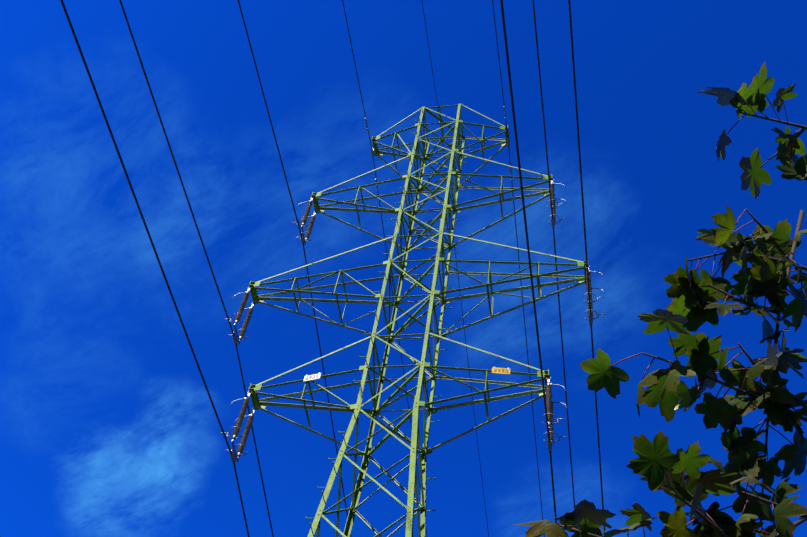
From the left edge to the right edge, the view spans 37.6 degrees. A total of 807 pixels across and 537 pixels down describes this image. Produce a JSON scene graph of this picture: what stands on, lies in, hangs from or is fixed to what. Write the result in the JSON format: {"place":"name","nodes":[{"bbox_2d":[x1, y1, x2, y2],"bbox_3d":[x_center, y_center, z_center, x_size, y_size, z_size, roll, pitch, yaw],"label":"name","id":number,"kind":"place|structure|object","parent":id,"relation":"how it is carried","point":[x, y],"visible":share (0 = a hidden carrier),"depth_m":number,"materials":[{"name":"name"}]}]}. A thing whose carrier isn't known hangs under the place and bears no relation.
{"place":"outdoors","nodes":[
{"label":"outdoors","id":0,"kind":"place"},
{"bbox_2d":[0,0,806,536],"label":"sky","id":1,"kind":"structure","parent":0,"point":[110,427],"materials":[{"name":"blue"}]},
{"bbox_2d":[515,62,806,536],"bbox_3d":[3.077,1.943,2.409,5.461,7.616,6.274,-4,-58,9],"label":"maple tree","id":2,"kind":"object","parent":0,"point":[667,390],"depth_m":2.78,"materials":[{"name":"green plant"}]},
{"label":"ground","id":3,"kind":"structure","parent":0,"visible":0},
{"bbox_2d":[249,104,586,536],"bbox_3d":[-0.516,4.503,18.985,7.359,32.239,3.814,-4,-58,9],"label":"pylon","id":4,"kind":"object","parent":3,"relation":"on","point":[356,409],"visible":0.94,"depth_m":24.89,"materials":[{"name":"metal"}]},
{"bbox_2d":[60,0,604,536],"bbox_3d":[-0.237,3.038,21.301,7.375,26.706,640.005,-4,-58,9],"label":"power lines","id":5,"kind":"object","parent":4,"relation":"attached to","point":[384,238],"visible":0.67,"depth_m":22.25,"materials":[{"name":"grey"}]},
{"bbox_2d":[364,106,512,191],"bbox_3d":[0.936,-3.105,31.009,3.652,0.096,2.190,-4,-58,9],"label":"earth wire dampers","id":6,"kind":"object","parent":5,"relation":"attached to","point":[504,119],"visible":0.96,"depth_m":30.86,"materials":[{"name":"silver metal"}]},
{"bbox_2d":[303,366,509,381],"bbox_3d":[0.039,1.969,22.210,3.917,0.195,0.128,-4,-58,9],"label":"number signs","id":7,"kind":"object","parent":4,"relation":"attached to","point":[494,370],"visible":1,"depth_m":21.99,"materials":[{"name":"white metal"}]},
{"bbox_2d":[221,179,605,464],"bbox_3d":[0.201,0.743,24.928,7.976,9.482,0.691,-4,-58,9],"label":"insulators","id":8,"kind":"object","parent":4,"relation":"attached to","point":[234,456],"visible":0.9,"depth_m":23.79,"materials":[{"name":"ceramic"}]},
{"bbox_2d":[371,137,509,156],"bbox_3d":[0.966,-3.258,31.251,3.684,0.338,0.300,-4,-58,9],"label":"earth wire clamps","id":9,"kind":"object","parent":4,"relation":"attached to","point":[508,144],"visible":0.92,"depth_m":31.36,"materials":[{"name":"silver metal"}]}
]}

